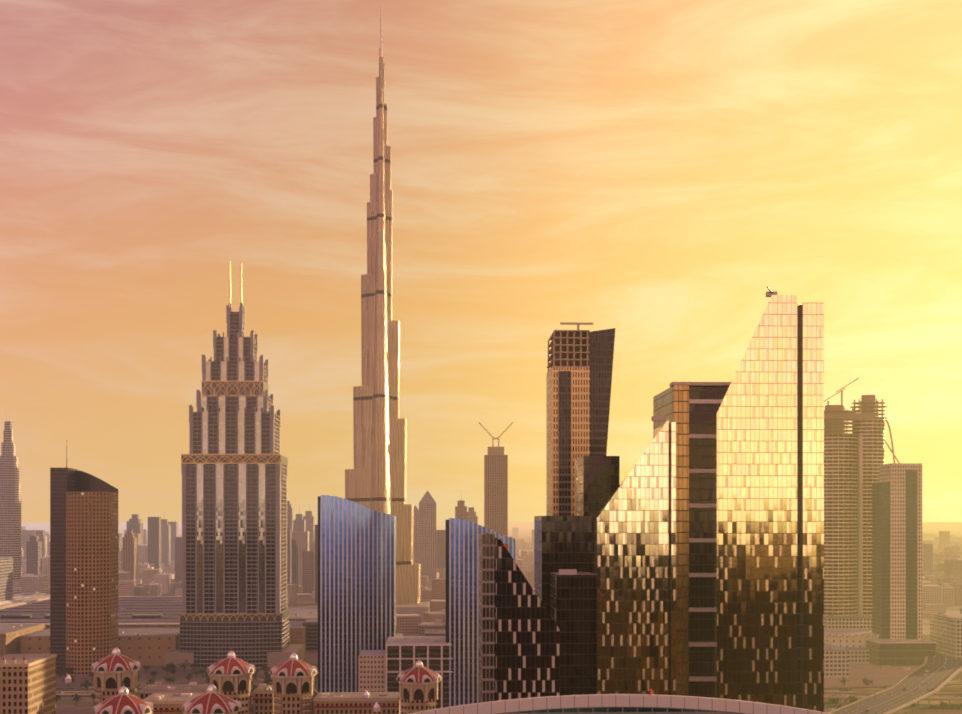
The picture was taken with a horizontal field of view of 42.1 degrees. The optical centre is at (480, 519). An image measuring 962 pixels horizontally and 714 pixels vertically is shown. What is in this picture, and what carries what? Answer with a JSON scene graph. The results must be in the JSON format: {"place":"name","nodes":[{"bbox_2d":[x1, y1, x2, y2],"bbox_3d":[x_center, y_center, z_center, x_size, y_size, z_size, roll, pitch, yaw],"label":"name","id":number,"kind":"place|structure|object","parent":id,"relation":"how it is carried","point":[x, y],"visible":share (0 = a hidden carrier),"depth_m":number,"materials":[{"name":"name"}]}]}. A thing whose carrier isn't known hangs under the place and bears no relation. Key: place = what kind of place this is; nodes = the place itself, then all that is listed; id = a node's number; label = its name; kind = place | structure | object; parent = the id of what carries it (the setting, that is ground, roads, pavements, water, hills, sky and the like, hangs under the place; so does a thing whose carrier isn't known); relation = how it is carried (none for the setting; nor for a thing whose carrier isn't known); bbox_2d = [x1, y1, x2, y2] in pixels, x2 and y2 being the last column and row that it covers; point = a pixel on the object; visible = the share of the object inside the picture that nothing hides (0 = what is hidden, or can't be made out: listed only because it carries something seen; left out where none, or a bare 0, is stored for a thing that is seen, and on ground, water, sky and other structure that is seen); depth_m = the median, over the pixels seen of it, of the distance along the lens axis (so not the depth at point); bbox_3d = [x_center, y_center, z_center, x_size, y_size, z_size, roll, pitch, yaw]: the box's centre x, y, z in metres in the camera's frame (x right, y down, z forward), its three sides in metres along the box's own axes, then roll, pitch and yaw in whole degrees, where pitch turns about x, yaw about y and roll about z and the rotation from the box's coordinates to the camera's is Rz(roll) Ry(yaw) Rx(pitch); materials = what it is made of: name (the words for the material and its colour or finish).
{"place":"outdoors","nodes":[
{"label":"outdoors","id":0,"kind":"place"},
{"bbox_2d":[13,522,961,713],"bbox_3d":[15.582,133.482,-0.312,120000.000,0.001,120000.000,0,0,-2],"label":"ground","id":1,"kind":"structure","parent":0,"point":[66,705],"depth_m":1871.98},
{"bbox_2d":[0,410,23,594],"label":"skyscraper","id":2,"kind":"structure","parent":1,"relation":"on","point":[10,508],"depth_m":1918.13,"materials":[{"name":"silver metal"}]},
{"bbox_2d":[50,440,117,675],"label":"tower","id":3,"kind":"structure","parent":1,"relation":"on","point":[83,572],"depth_m":1074.12,"materials":[{"name":"brown"}]},
{"bbox_2d":[0,594,317,665],"bbox_3d":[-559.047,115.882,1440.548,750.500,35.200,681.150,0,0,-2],"label":"low-rise buildings","id":4,"kind":"structure","parent":1,"relation":"on","point":[149,630],"depth_m":1229.41,"materials":[{"name":"grey"}]},
{"bbox_2d":[0,648,441,713],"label":"domed building","id":5,"kind":"structure","parent":1,"relation":"on","point":[27,683],"depth_m":634.07,"materials":[{"name":"grey"}]},
{"bbox_2d":[164,262,304,667],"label":"skyscraper","id":6,"kind":"structure","parent":1,"relation":"on","point":[234,467],"depth_m":1126.55,"materials":[{"name":"grey stone"}]},
{"bbox_2d":[345,6,428,620],"bbox_3d":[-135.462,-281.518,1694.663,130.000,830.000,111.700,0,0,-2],"label":"skyscraper","id":7,"kind":"structure","parent":1,"relation":"on","point":[375,478],"depth_m":1693.81,"materials":[{"name":"silver metal"}]},
{"bbox_2d":[0,422,932,602],"bbox_3d":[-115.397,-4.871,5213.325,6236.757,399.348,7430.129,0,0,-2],"label":"buildings","id":8,"kind":"structure","parent":1,"relation":"on","point":[164,545],"depth_m":2601.57,"materials":[{"name":"grey"}]},
{"bbox_2d":[13,528,961,635],"bbox_3d":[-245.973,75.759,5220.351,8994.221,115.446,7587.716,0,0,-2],"label":"buildings","id":9,"kind":"structure","parent":1,"relation":"on","point":[938,596],"depth_m":2246.70,"materials":[{"name":"beige"}]},
{"bbox_2d":[56,660,961,712],"bbox_3d":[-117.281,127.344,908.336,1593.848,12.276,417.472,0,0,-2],"label":"street trees","id":10,"kind":"object","parent":1,"relation":"on","point":[172,667],"visible":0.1,"depth_m":993.53,"materials":[{"name":"green plant"}]},
{"bbox_2d":[56,611,961,713],"bbox_3d":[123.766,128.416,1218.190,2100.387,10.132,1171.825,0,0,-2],"label":"road pavements","id":11,"kind":"structure","parent":1,"relation":"on","point":[937,676],"depth_m":935.18,"materials":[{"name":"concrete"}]},
{"bbox_2d":[358,636,452,713],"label":"office","id":12,"kind":"structure","parent":11,"relation":"on","point":[379,670],"depth_m":848.69,"materials":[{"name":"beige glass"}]},
{"bbox_2d":[318,495,514,706],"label":"twin towers","id":13,"kind":"structure","parent":11,"relation":"on","point":[356,579],"depth_m":892.02,"materials":[{"name":"blue glass"}]},
{"bbox_2d":[56,655,961,713],"bbox_3d":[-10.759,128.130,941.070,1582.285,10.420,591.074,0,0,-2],"label":"cars","id":14,"kind":"object","parent":11,"relation":"on","point":[867,710],"visible":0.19,"depth_m":908.65,"materials":[{"name":"white"}]},
{"bbox_2d":[824,378,936,669],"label":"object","id":15,"kind":"structure","parent":11,"relation":"on","point":[872,533],"depth_m":1241.75,"materials":[{"name":"beige"}]},
{"bbox_2d":[289,608,961,676],"bbox_3d":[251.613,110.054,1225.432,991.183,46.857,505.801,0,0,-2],"label":"blocks","id":16,"kind":"structure","parent":1,"relation":"on","point":[946,632],"depth_m":1155.19,"materials":[{"name":"grey"}]},
{"bbox_2d":[546,322,614,515],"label":"tower","id":17,"kind":"structure","parent":0,"point":[578,381],"depth_m":641.42,"materials":[{"name":"concrete"},{"name":"glass"}]},
{"bbox_2d":[409,689,830,713],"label":"curved roof","id":18,"kind":"structure","parent":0,"point":[650,703],"depth_m":139.80,"materials":[{"name":"white"}]},
{"bbox_2d":[479,286,823,711],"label":"central park towers","id":19,"kind":"structure","parent":0,"point":[685,557],"depth_m":423.35,"materials":[{"name":"brown"}]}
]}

